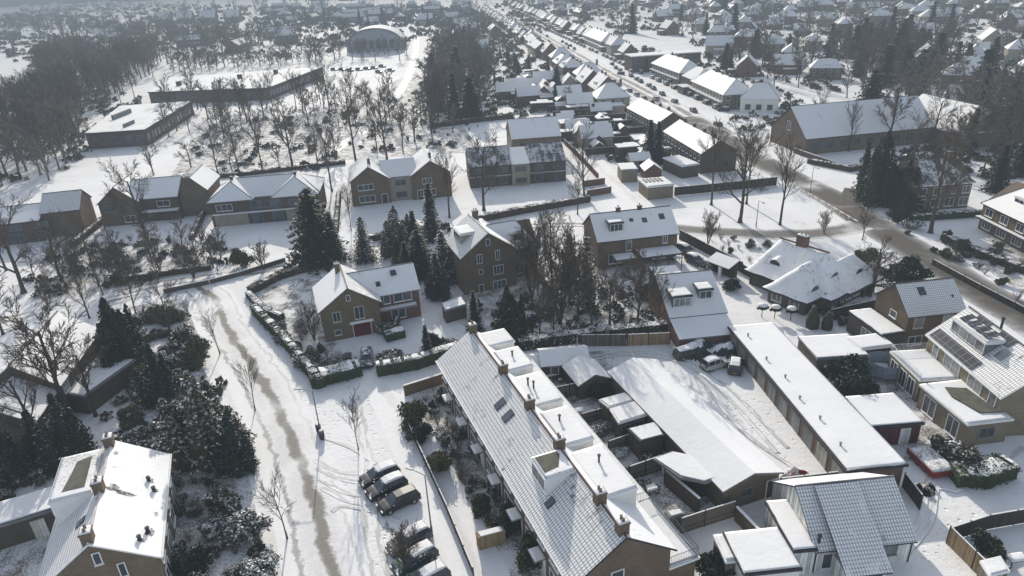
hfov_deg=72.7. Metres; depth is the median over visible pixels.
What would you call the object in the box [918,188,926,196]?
window
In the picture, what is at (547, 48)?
house
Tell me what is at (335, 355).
evergreen shrub
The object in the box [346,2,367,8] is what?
terraced house
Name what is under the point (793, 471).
scrap heap
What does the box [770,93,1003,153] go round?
long hall
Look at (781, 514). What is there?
flat annex
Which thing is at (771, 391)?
garage door
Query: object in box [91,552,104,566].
window
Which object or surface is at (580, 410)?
garden table
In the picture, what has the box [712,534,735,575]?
flat shed
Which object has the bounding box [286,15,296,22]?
house
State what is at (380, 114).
bare tree
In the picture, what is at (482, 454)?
door
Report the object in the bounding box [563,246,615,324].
bare tree
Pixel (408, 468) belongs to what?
street lamp
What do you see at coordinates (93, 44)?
bare tree
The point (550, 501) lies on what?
roof window
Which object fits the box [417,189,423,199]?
door
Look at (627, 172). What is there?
garden shed
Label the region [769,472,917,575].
bungalow
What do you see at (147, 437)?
evergreen shrub
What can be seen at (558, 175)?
window
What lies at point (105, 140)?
window
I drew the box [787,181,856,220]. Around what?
road barrier
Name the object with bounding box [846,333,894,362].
flat garden room
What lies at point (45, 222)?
window
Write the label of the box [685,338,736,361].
tarpaulin heap
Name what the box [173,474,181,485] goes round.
evergreen shrub
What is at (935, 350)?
window
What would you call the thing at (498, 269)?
window
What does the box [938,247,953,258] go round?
evergreen shrub
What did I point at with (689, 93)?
parked car
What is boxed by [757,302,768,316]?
topiary tree
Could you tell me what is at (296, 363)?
evergreen shrub
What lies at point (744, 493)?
window
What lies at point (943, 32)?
bare tree
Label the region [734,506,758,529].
garden wall
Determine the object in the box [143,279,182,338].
bare tree
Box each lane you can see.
[106,282,369,575]
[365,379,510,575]
[568,141,653,208]
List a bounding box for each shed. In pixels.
[441,296,466,323]
[495,81,519,99]
[506,77,522,81]
[511,92,515,99]
[512,80,529,85]
[515,85,541,104]
[524,352,540,368]
[528,77,545,84]
[530,100,552,110]
[532,70,554,82]
[536,338,589,379]
[537,78,547,85]
[539,82,550,92]
[540,92,553,99]
[554,94,564,101]
[554,101,565,110]
[555,84,581,96]
[555,112,573,118]
[558,119,564,128]
[560,73,577,84]
[560,110,574,115]
[560,128,572,141]
[562,355,611,399]
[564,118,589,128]
[565,92,593,104]
[565,104,588,109]
[570,121,583,141]
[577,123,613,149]
[587,101,612,114]
[589,139,605,147]
[591,135,606,144]
[593,121,608,123]
[595,116,610,121]
[598,392,632,421]
[609,401,646,437]
[613,118,622,124]
[613,131,620,136]
[614,142,640,155]
[617,162,638,182]
[618,123,628,135]
[626,151,651,168]
[627,422,664,459]
[630,134,644,141]
[637,134,646,146]
[639,159,662,177]
[648,265,681,280]
[663,146,671,156]
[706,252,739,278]
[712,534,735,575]
[797,333,869,373]
[844,393,924,444]
[977,556,1009,575]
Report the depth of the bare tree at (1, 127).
202.51 m
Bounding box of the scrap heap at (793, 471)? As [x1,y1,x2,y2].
[779,467,808,479]
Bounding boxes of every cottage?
[93,28,109,39]
[153,10,173,23]
[175,9,195,23]
[199,8,218,22]
[223,7,242,21]
[721,13,733,18]
[747,20,758,28]
[768,15,784,29]
[793,22,808,34]
[867,0,879,8]
[944,80,978,99]
[949,53,983,70]
[965,39,990,48]
[1011,8,1023,18]
[1014,18,1023,30]
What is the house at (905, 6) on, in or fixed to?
on the ground at (86, 174)
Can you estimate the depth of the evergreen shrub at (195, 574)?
60.56 m
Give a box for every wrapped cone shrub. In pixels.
[806,305,819,329]
[821,310,833,330]
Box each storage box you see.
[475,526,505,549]
[664,508,684,528]
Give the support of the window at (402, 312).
in the corner house at (350, 303)
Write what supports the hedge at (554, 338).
on the garden ground at (488, 299)
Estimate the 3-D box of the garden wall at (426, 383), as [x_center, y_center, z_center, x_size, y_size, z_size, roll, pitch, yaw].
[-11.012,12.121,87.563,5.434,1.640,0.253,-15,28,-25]
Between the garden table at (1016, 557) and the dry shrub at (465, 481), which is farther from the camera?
the dry shrub at (465, 481)
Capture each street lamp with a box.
[294,388,320,429]
[405,466,432,531]
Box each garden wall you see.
[163,257,285,293]
[403,373,442,395]
[582,177,604,186]
[587,186,611,195]
[665,470,700,512]
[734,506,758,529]
[793,148,845,170]
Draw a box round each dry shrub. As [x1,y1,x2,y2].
[15,477,29,486]
[131,407,144,418]
[135,304,145,313]
[175,391,183,403]
[179,299,189,310]
[181,527,193,542]
[183,461,195,474]
[183,497,197,507]
[211,545,225,559]
[227,538,241,554]
[296,330,306,340]
[433,414,439,424]
[445,420,458,431]
[452,434,465,449]
[453,454,465,465]
[455,460,465,471]
[455,467,465,480]
[459,474,471,484]
[474,455,480,463]
[490,491,501,502]
[509,527,519,536]
[567,393,579,402]
[1013,292,1023,299]
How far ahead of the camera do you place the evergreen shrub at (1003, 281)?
107.11 m
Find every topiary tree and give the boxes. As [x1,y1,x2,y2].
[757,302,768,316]
[769,304,781,318]
[785,305,798,319]
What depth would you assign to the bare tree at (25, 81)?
276.88 m
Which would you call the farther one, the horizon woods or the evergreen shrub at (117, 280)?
the horizon woods
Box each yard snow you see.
[611,349,826,476]
[885,458,1023,575]
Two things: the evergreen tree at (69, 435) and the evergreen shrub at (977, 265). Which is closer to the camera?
the evergreen tree at (69, 435)
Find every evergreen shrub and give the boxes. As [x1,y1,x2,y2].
[0,489,15,500]
[2,478,20,491]
[101,280,112,287]
[114,277,125,284]
[116,404,140,430]
[116,434,144,445]
[125,378,138,394]
[125,415,148,430]
[127,425,155,440]
[128,363,147,382]
[128,375,136,382]
[131,312,144,325]
[134,397,142,404]
[138,432,156,440]
[138,433,164,451]
[139,327,147,333]
[142,331,157,340]
[143,306,152,313]
[143,312,155,323]
[149,304,187,321]
[155,350,177,364]
[156,317,174,326]
[157,328,173,337]
[157,344,166,351]
[164,339,183,351]
[164,350,179,360]
[167,323,194,341]
[170,542,214,575]
[171,367,186,376]
[171,539,189,558]
[172,375,185,389]
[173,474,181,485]
[174,337,211,371]
[174,502,186,517]
[175,492,187,505]
[176,343,185,355]
[183,333,206,350]
[185,506,203,518]
[187,572,208,575]
[190,469,208,483]
[196,517,226,541]
[202,488,242,522]
[204,477,213,487]
[208,480,227,492]
[209,257,220,262]
[211,512,228,522]
[212,535,231,554]
[219,507,274,546]
[222,563,243,575]
[227,503,242,513]
[229,248,254,267]
[236,556,253,575]
[237,551,282,575]
[246,538,265,556]
[252,549,274,559]
[271,329,290,344]
[279,320,287,328]
[291,353,315,367]
[292,320,304,327]
[305,345,319,354]
[313,351,320,362]
[316,342,325,352]
[317,356,334,363]
[323,360,336,365]
[330,352,341,357]
[341,352,351,359]
[373,322,391,334]
[374,347,404,359]
[396,399,429,432]
[403,421,433,444]
[422,331,440,346]
[422,449,453,472]
[428,399,435,407]
[429,407,439,413]
[433,426,449,438]
[434,392,444,403]
[439,435,451,447]
[440,336,454,344]
[448,449,461,458]
[453,427,466,440]
[461,444,473,457]
[465,484,473,494]
[465,493,478,501]
[467,473,486,488]
[471,492,491,518]
[483,514,498,527]
[486,482,497,496]
[490,308,497,315]
[497,498,520,538]
[515,530,542,574]
[523,294,532,302]
[528,304,538,309]
[564,319,574,324]
[572,315,579,322]
[586,383,613,401]
[589,305,598,314]
[590,424,605,437]
[600,420,611,431]
[610,446,629,459]
[616,313,624,319]
[629,316,640,322]
[636,477,653,484]
[639,451,652,461]
[640,483,647,492]
[695,546,735,575]
[699,262,715,270]
[722,278,742,291]
[727,247,733,253]
[744,242,756,248]
[762,239,771,247]
[808,298,832,314]
[820,353,881,395]
[835,301,842,307]
[837,316,847,325]
[853,247,878,264]
[879,255,934,284]
[884,208,914,222]
[899,219,925,228]
[912,201,931,212]
[927,433,982,462]
[929,246,937,251]
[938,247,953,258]
[940,234,948,242]
[942,230,952,235]
[948,456,982,471]
[950,238,970,251]
[952,252,964,262]
[959,249,973,257]
[971,527,1009,559]
[972,262,983,268]
[974,249,984,258]
[987,247,1001,253]
[989,257,996,265]
[992,241,1004,246]
[993,276,1009,284]
[1003,267,1012,273]
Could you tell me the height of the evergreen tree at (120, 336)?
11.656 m
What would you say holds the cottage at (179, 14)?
on the ground at (86, 174)
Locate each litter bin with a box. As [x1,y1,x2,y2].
[315,423,320,433]
[318,429,324,439]
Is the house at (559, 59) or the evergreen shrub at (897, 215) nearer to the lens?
the evergreen shrub at (897, 215)
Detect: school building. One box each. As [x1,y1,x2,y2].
[84,101,193,148]
[147,67,322,103]
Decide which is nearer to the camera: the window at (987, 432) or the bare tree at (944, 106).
the window at (987, 432)
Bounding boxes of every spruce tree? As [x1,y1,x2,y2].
[419,324,432,349]
[420,182,445,244]
[465,290,485,332]
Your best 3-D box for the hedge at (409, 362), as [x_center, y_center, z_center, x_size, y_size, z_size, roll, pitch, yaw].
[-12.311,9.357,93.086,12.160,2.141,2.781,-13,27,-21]
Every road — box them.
[489,6,802,168]
[682,116,1023,337]
[839,188,870,224]
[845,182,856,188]
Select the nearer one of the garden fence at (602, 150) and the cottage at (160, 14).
the garden fence at (602, 150)
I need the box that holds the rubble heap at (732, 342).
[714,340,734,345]
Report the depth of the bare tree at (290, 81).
275.72 m
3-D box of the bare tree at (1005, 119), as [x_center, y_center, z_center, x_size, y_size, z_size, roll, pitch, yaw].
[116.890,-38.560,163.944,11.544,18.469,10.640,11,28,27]
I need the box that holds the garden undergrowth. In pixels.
[0,0,1023,500]
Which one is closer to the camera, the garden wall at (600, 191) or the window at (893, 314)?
the window at (893, 314)
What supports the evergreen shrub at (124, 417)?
on the ground at (86, 174)
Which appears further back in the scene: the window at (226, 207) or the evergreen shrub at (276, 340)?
the window at (226, 207)
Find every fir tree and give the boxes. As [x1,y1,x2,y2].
[20,408,41,472]
[323,211,348,261]
[349,216,380,265]
[397,241,418,280]
[406,211,425,247]
[428,229,457,286]
[445,227,452,234]
[555,233,583,279]
[641,120,662,164]
[653,121,669,164]
[978,145,1013,194]
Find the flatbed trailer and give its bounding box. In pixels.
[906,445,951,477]
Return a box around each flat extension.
[662,155,699,178]
[846,308,905,350]
[916,379,1013,445]
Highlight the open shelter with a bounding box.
[653,451,711,496]
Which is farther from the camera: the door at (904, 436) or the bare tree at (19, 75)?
the bare tree at (19, 75)
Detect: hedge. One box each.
[72,216,103,243]
[125,263,211,281]
[183,159,345,179]
[188,210,205,240]
[245,290,285,320]
[246,260,315,292]
[249,302,326,389]
[307,356,362,388]
[333,191,340,231]
[367,221,449,241]
[375,339,458,376]
[382,324,405,341]
[389,315,400,327]
[431,113,513,127]
[478,195,590,220]
[518,317,667,350]
[807,158,892,171]
[909,209,981,220]
[940,233,1023,274]
[949,452,1021,490]
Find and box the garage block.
[727,322,908,485]
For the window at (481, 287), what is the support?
in the tall brick house at (477, 246)
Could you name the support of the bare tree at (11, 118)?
on the ground at (86, 174)
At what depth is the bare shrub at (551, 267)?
98.51 m
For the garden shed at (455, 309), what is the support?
on the garden ground at (488, 299)
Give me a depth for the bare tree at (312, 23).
555.35 m
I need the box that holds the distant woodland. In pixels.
[0,0,1023,301]
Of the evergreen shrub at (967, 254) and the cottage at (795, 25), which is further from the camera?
the cottage at (795, 25)
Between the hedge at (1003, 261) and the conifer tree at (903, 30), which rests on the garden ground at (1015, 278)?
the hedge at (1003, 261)
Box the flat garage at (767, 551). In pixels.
[722,526,802,575]
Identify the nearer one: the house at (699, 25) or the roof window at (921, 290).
the roof window at (921, 290)
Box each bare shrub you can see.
[53,238,82,274]
[95,240,128,278]
[143,238,166,269]
[173,237,203,278]
[248,238,269,269]
[292,298,321,339]
[382,518,421,564]
[500,224,555,296]
[513,218,553,271]
[520,225,599,324]
[702,208,721,243]
[817,210,832,232]
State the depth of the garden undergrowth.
289.87 m
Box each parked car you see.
[357,459,400,489]
[359,346,373,368]
[364,470,408,502]
[376,484,421,516]
[385,520,432,557]
[389,539,439,575]
[410,559,451,575]
[672,344,695,360]
[677,242,696,253]
[684,252,705,266]
[685,91,692,95]
[693,95,700,99]
[699,355,728,371]
[702,99,709,103]
[712,104,719,109]
[717,106,729,111]
[727,355,743,375]
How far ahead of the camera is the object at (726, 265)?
114.31 m
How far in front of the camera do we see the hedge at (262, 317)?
98.13 m
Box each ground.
[0,0,1023,575]
[0,535,49,575]
[34,240,238,306]
[100,298,260,575]
[255,272,344,364]
[411,384,543,575]
[453,264,670,340]
[550,350,710,530]
[868,373,950,460]
[966,243,1023,292]
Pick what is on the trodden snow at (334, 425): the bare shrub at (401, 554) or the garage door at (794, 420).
the bare shrub at (401, 554)
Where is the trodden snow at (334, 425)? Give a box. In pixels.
[239,301,440,575]
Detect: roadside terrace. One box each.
[626,96,683,139]
[664,117,736,173]
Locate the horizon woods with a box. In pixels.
[0,0,347,7]
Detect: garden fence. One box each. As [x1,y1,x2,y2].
[405,418,473,575]
[553,106,627,115]
[556,383,575,397]
[564,139,598,177]
[573,113,625,120]
[577,136,630,143]
[580,334,625,345]
[581,408,601,422]
[585,143,662,154]
[592,120,630,125]
[607,434,627,449]
[613,126,642,133]
[627,332,670,345]
[628,455,661,478]
[674,177,776,195]
[679,229,742,272]
[679,500,736,533]
[742,264,749,276]
[780,471,837,479]
[830,299,875,319]
[902,472,923,509]
[931,259,1023,313]
[945,526,1001,575]
[952,508,1023,536]
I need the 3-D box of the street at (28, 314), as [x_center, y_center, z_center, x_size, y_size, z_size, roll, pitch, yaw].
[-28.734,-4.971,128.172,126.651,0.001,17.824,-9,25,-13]
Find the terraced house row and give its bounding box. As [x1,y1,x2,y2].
[435,320,699,575]
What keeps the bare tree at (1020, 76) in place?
on the ground at (86, 174)
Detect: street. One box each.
[0,221,583,326]
[677,221,872,238]
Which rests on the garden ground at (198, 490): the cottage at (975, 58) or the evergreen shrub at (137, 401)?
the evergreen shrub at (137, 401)
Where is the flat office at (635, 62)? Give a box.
[624,49,700,71]
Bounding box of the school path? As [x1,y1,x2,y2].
[329,26,418,151]
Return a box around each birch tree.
[519,268,552,332]
[528,202,574,276]
[529,273,570,329]
[536,205,562,263]
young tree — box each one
[34,250,46,278]
[119,247,137,280]
[164,229,179,257]
[192,305,220,354]
[204,230,218,270]
[231,342,259,410]
[253,460,295,538]
[335,382,362,449]
[339,173,357,230]
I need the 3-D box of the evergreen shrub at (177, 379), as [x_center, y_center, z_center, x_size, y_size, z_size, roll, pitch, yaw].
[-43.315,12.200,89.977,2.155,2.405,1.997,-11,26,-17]
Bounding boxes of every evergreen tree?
[0,430,31,489]
[32,393,100,477]
[92,297,151,367]
[134,344,179,410]
[151,370,257,479]
[212,415,260,479]
[282,187,353,274]
[376,205,410,259]
[390,230,411,265]
[401,229,434,284]
[421,254,452,302]
[492,285,531,346]
[849,129,897,208]
[853,69,890,99]
[886,159,922,211]
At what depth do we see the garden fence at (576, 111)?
240.73 m
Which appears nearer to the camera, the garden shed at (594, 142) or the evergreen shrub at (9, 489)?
the evergreen shrub at (9, 489)
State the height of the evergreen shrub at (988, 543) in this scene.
2.405 m
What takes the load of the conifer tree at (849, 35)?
on the ground at (86, 174)
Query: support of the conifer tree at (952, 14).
on the ground at (86, 174)
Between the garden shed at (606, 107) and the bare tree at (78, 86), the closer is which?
the garden shed at (606, 107)
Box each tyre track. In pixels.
[312,459,365,474]
[315,467,358,483]
[317,477,383,498]
[320,486,377,504]
[324,436,377,463]
[330,504,400,522]
[350,400,375,575]
[357,398,390,575]
[589,351,789,447]
[593,354,778,452]
[695,375,799,469]
[911,446,1023,551]
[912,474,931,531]
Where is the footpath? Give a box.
[201,351,281,575]
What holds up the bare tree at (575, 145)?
on the ground at (86, 174)
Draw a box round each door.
[29,518,50,538]
[249,200,264,222]
[270,198,283,221]
[352,321,372,336]
[381,193,388,202]
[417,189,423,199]
[451,401,454,415]
[465,425,468,440]
[480,453,484,469]
[498,484,502,501]
[519,519,522,536]
[540,560,545,575]
[550,367,558,379]
[729,332,736,348]
[737,343,745,365]
[746,354,755,378]
[756,367,765,390]
[764,478,776,498]
[766,379,776,404]
[777,392,788,419]
[788,407,800,434]
[801,422,813,451]
[814,439,828,469]
[829,457,843,473]
[897,428,910,444]
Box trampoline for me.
[866,351,899,384]
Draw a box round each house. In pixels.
[0,310,98,450]
[39,431,177,575]
[108,31,121,39]
[175,33,211,46]
[224,36,250,52]
[260,4,269,10]
[262,24,297,38]
[267,8,284,13]
[271,2,288,7]
[275,27,299,44]
[277,9,291,18]
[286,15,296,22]
[292,2,301,7]
[299,8,316,15]
[308,12,318,19]
[312,261,420,341]
[329,11,341,21]
[336,3,346,9]
[341,12,365,21]
[342,8,363,13]
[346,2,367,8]
[363,15,378,24]
[364,6,379,11]
[367,1,374,7]
[368,7,399,19]
[377,3,394,8]
[392,11,404,21]
[406,0,416,7]
[415,14,429,24]
[419,12,432,21]
[423,0,431,5]
[423,5,442,11]
[431,1,440,5]
[445,11,457,20]
[445,208,537,294]
[449,2,461,9]
[454,17,468,25]
[460,4,469,10]
[460,21,476,31]
[461,0,470,4]
[466,37,488,53]
[488,22,504,36]
[496,15,503,26]
[505,17,512,30]
[505,116,561,146]
[507,20,517,34]
[512,0,520,10]
[512,23,519,36]
[514,25,527,40]
[517,3,525,11]
[518,29,525,43]
[523,28,540,44]
[524,6,531,16]
[525,32,544,47]
[527,34,536,52]
[528,6,535,17]
[529,8,537,17]
[529,37,543,57]
[532,8,541,18]
[534,9,543,21]
[536,10,546,22]
[537,0,546,5]
[539,39,556,59]
[541,12,549,24]
[543,13,557,25]
[546,15,557,27]
[548,44,574,66]
[551,16,561,29]
[552,51,567,71]
[553,18,563,30]
[555,4,567,15]
[556,18,571,33]
[557,0,566,7]
[559,54,581,76]
[566,22,576,35]
[572,22,583,36]
[572,25,586,39]
[572,59,604,77]
[573,7,587,16]
[575,64,596,91]
[578,25,591,42]
[582,203,683,273]
[583,0,593,6]
[587,70,625,91]
[593,78,630,113]
[599,33,615,51]
[602,0,613,7]
[606,33,626,55]
[614,40,638,59]
[638,0,654,5]
[638,177,674,199]
[645,0,655,7]
[647,269,732,346]
[653,8,673,21]
[657,18,678,34]
[663,2,683,15]
[677,63,707,94]
[682,0,696,5]
[684,6,702,21]
[691,16,710,31]
[702,0,713,8]
[705,33,733,54]
[707,23,730,34]
[708,0,720,12]
[714,8,729,20]
[714,16,731,24]
[725,21,735,34]
[727,2,739,13]
[728,51,757,76]
[730,0,743,8]
[734,26,753,45]
[737,13,751,30]
[740,82,780,111]
[744,232,882,315]
[745,5,764,17]
[746,8,758,20]
[761,33,785,54]
[766,0,776,8]
[773,52,803,74]
[775,9,797,24]
[781,40,802,53]
[783,3,797,13]
[784,0,800,6]
[796,0,812,11]
[798,30,823,50]
[806,10,824,23]
[808,56,842,79]
[815,12,836,26]
[817,0,833,10]
[829,14,853,30]
[837,0,850,8]
[845,0,864,12]
[864,7,881,16]
[868,8,891,22]
[874,277,965,349]
[888,306,1023,435]
[895,149,975,210]
[898,2,914,14]
[909,4,931,17]
[913,41,932,66]
[914,20,934,36]
[917,7,938,21]
[918,0,933,7]
[935,8,958,21]
[940,60,972,88]
[945,0,960,6]
[956,41,985,55]
[960,0,972,6]
[967,3,986,17]
[970,25,1004,47]
[974,181,1023,251]
[983,0,1009,10]
[990,9,1017,28]
[1003,36,1023,61]
[1012,1,1023,9]
[1018,59,1023,71]
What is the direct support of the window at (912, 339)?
in the brick house at (916, 311)
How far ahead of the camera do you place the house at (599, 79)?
265.83 m
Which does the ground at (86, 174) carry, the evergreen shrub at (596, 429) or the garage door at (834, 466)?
the evergreen shrub at (596, 429)
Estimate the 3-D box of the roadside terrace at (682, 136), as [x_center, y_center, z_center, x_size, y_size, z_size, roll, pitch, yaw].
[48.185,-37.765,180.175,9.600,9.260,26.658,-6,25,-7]
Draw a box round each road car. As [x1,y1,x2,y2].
[659,90,665,95]
[671,98,677,102]
[689,107,697,112]
[713,120,722,126]
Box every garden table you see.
[574,407,584,412]
[646,483,658,494]
[1005,552,1023,568]
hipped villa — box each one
[583,27,610,48]
[650,52,696,83]
[688,68,748,109]
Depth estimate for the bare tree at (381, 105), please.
239.64 m
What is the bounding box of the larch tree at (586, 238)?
[570,234,604,312]
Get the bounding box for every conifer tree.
[356,9,361,24]
[426,13,430,25]
[426,53,435,80]
[445,73,461,119]
[448,53,457,87]
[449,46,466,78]
[456,77,484,119]
[505,48,510,62]
[512,55,517,72]
[515,61,520,76]
[526,56,531,68]
[545,57,549,70]
[552,67,560,85]
[552,81,558,99]
[613,121,620,131]
[626,4,637,33]
[643,56,649,71]
[677,4,683,20]
[701,12,709,35]
[720,0,729,11]
[720,44,734,69]
[725,49,734,74]
[731,3,739,33]
[749,29,762,57]
[822,23,835,58]
[841,27,851,45]
[843,25,862,59]
[848,48,868,77]
[850,38,869,66]
[860,17,870,32]
[868,23,873,52]
[875,44,898,85]
[878,50,890,87]
[886,6,898,33]
[891,24,910,56]
[893,49,915,82]
[901,18,909,37]
[905,49,931,90]
[907,14,915,38]
[914,28,927,49]
[924,29,933,47]
[927,1,937,29]
[928,31,950,75]
[946,3,957,32]
[950,40,962,64]
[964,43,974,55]
[965,108,980,150]
[967,49,998,89]
[975,80,990,105]
[978,67,992,93]
[992,37,1000,72]
[996,89,1022,149]
[1012,141,1023,177]
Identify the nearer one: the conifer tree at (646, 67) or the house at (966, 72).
the house at (966, 72)
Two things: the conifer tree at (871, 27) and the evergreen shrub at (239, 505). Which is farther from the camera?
the conifer tree at (871, 27)
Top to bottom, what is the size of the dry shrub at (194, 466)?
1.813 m
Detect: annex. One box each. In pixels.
[0,486,54,549]
[67,358,135,413]
[764,499,818,573]
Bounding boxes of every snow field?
[0,47,32,79]
[72,7,263,21]
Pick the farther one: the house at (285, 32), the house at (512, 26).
the house at (285, 32)
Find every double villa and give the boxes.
[0,189,96,245]
[96,164,219,226]
[206,170,326,226]
[348,147,451,206]
[465,141,565,187]
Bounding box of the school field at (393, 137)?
[171,72,473,176]
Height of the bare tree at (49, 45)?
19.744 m
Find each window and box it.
[6,224,21,231]
[9,233,25,242]
[34,221,48,228]
[36,231,52,239]
[46,420,53,430]
[62,380,70,393]
[75,515,85,528]
[88,138,97,145]
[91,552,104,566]
[100,137,109,144]
[104,206,116,211]
[112,136,121,143]
[116,562,129,575]
[124,135,133,142]
[124,215,137,222]
[136,135,145,141]
[156,200,170,206]
[161,548,165,563]
[165,521,167,535]
[165,555,172,575]
[167,529,174,553]
[170,503,175,528]
[171,482,176,504]
[215,204,232,211]
[257,201,271,207]
[288,198,299,205]
[332,311,341,323]
[334,329,341,335]
[353,306,364,319]
[358,184,374,191]
[359,195,375,202]
[383,296,390,304]
[389,39,394,47]
[390,270,396,275]
[391,308,406,319]
[393,292,412,302]
[395,179,405,185]
[396,191,407,197]
[420,188,435,196]
[422,178,431,184]
[443,383,449,402]
[456,405,461,417]
[470,429,476,444]
[474,168,483,174]
[476,178,483,185]
[476,254,482,263]
[479,284,483,291]
[485,449,491,460]
[486,457,493,474]
[493,264,503,274]
[493,279,506,289]
[493,397,506,410]
[495,250,499,259]
[498,166,507,172]
[500,176,507,183]
[501,408,514,422]
[503,479,511,493]
[504,489,513,506]
[514,498,521,511]
[515,166,526,171]
[516,177,526,182]
[516,262,530,273]
[524,515,533,531]
[534,164,543,169]
[535,174,543,181]
[536,535,544,551]
[544,496,555,509]
[549,557,558,575]
[549,566,554,575]
[553,162,562,168]
[554,172,561,179]
[608,255,621,264]
[611,568,624,575]
[612,417,615,436]
[621,423,630,435]
[626,240,631,250]
[634,419,643,426]
[658,213,664,218]
[662,236,667,243]
[739,486,752,499]
[745,104,750,109]
[756,104,761,109]
[770,294,781,303]
[787,121,790,130]
[789,300,798,309]
[811,142,820,150]
[819,552,835,570]
[825,140,833,148]
[838,139,847,147]
[852,138,860,146]
[860,326,872,334]
[865,137,874,144]
[884,545,898,556]
[889,308,896,319]
[893,134,900,142]
[905,133,913,140]
[907,335,922,346]
[913,317,924,329]
[916,287,926,295]
[918,131,926,139]
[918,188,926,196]
[920,394,936,420]
[930,198,939,207]
[932,187,941,195]
[932,344,938,358]
[942,314,953,322]
[942,353,960,377]
[943,198,953,206]
[943,413,959,439]
[957,196,968,205]
[961,185,970,193]
[966,373,982,395]
[977,426,995,438]
[980,221,990,231]
[984,207,993,218]
[987,391,996,406]
[992,347,1014,362]
[995,229,1005,239]
[999,215,1008,225]
[1011,236,1021,247]
[1015,222,1023,233]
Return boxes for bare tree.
[0,97,9,130]
[0,104,8,140]
[0,104,22,163]
[0,117,18,166]
[0,184,36,293]
[0,218,10,270]
[0,270,10,334]
[0,286,88,415]
[0,343,46,436]
[1,75,19,93]
[4,97,29,141]
[10,72,33,96]
[11,105,48,171]
[12,68,32,87]
[12,109,34,159]
[17,207,79,281]
[22,71,51,93]
[23,44,38,67]
[23,69,46,87]
[29,46,46,71]
[39,38,51,55]
[44,115,67,158]
[47,323,110,417]
[52,255,94,318]
[53,105,77,151]
[53,111,75,141]
[54,82,82,126]
[59,215,100,286]
[62,66,81,104]
[65,74,84,111]
[67,34,89,45]
[74,57,86,78]
[75,59,97,97]
[76,73,93,104]
[81,68,94,99]
[84,39,100,51]
[92,34,110,50]
[92,64,111,101]
[92,69,108,104]
[97,157,153,243]
[100,41,118,79]
[107,71,120,102]
[109,259,149,313]
[110,63,124,95]
[112,44,127,80]
[112,44,131,83]
[120,67,138,98]
[121,36,141,73]
[125,42,144,78]
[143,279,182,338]
[153,73,177,102]
[178,68,202,108]
[187,112,229,173]
[188,81,211,118]
[209,76,232,117]
[213,78,228,103]
[214,121,246,171]
[224,78,244,115]
[229,71,256,121]
[239,109,264,173]
[249,74,265,115]
[258,68,275,106]
[265,91,302,165]
[278,70,299,107]
[287,72,307,113]
[299,114,332,169]
[304,13,314,32]
[306,71,318,100]
[308,67,324,103]
[309,21,318,40]
[309,59,335,108]
[312,119,337,191]
[322,68,372,161]
[328,9,334,22]
[336,18,351,38]
[337,62,363,101]
[339,16,349,37]
[345,99,359,127]
[353,79,371,115]
[354,74,401,159]
[363,109,383,148]
[375,87,391,116]
[379,9,391,23]
[382,81,396,116]
[389,5,397,22]
[390,95,407,129]
[393,107,407,151]
[409,88,431,124]
[415,80,427,103]
[420,94,436,133]
[422,65,448,120]
[422,103,438,138]
[424,63,446,83]
[427,34,442,57]
[432,145,458,217]
[434,63,457,114]
[443,15,454,29]
[443,21,460,39]
[444,30,458,46]
[451,0,459,9]
[459,127,507,210]
[467,0,474,17]
[467,61,491,105]
[468,33,480,48]
[494,57,502,72]
[544,214,592,300]
[561,120,601,195]
[561,252,600,318]
[563,85,571,99]
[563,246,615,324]
[566,168,593,214]
[595,258,628,324]
[611,240,666,323]
[644,270,676,320]
[696,117,733,204]
[714,117,783,222]
[727,34,747,61]
[728,112,771,204]
[736,35,748,52]
[739,125,760,168]
[751,41,761,58]
[752,28,778,63]
[762,44,777,78]
[767,56,783,85]
[773,133,806,224]
[786,26,803,43]
[791,50,808,86]
[792,43,807,79]
[807,42,817,63]
[811,84,833,103]
[824,22,839,42]
[826,30,845,57]
[843,20,856,36]
[845,97,862,151]
[852,30,881,77]
[854,37,883,89]
[856,234,902,296]
[858,203,877,239]
[866,28,891,71]
[874,72,920,131]
[887,19,907,39]
[895,30,921,63]
[896,7,908,25]
[896,103,940,159]
[904,115,974,233]
[908,17,921,38]
[912,26,930,47]
[917,20,936,43]
[924,87,960,143]
[932,28,952,48]
[934,99,987,158]
[940,20,963,57]
[956,108,991,160]
[958,77,981,100]
[974,114,1016,172]
[981,87,1023,162]
[988,88,1023,166]
[1001,68,1023,105]
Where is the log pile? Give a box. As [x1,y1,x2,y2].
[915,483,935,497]
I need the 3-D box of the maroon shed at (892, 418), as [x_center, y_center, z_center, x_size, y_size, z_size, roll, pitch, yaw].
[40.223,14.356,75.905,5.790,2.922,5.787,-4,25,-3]
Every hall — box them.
[346,25,404,52]
[607,358,783,506]
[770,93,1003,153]
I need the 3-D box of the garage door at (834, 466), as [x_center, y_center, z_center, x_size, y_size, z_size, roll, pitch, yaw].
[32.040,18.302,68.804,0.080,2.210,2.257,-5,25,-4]
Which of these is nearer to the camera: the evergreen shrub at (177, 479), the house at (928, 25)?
the evergreen shrub at (177, 479)
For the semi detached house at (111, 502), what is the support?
on the ground at (86, 174)
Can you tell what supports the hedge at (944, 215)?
on the ground at (86, 174)

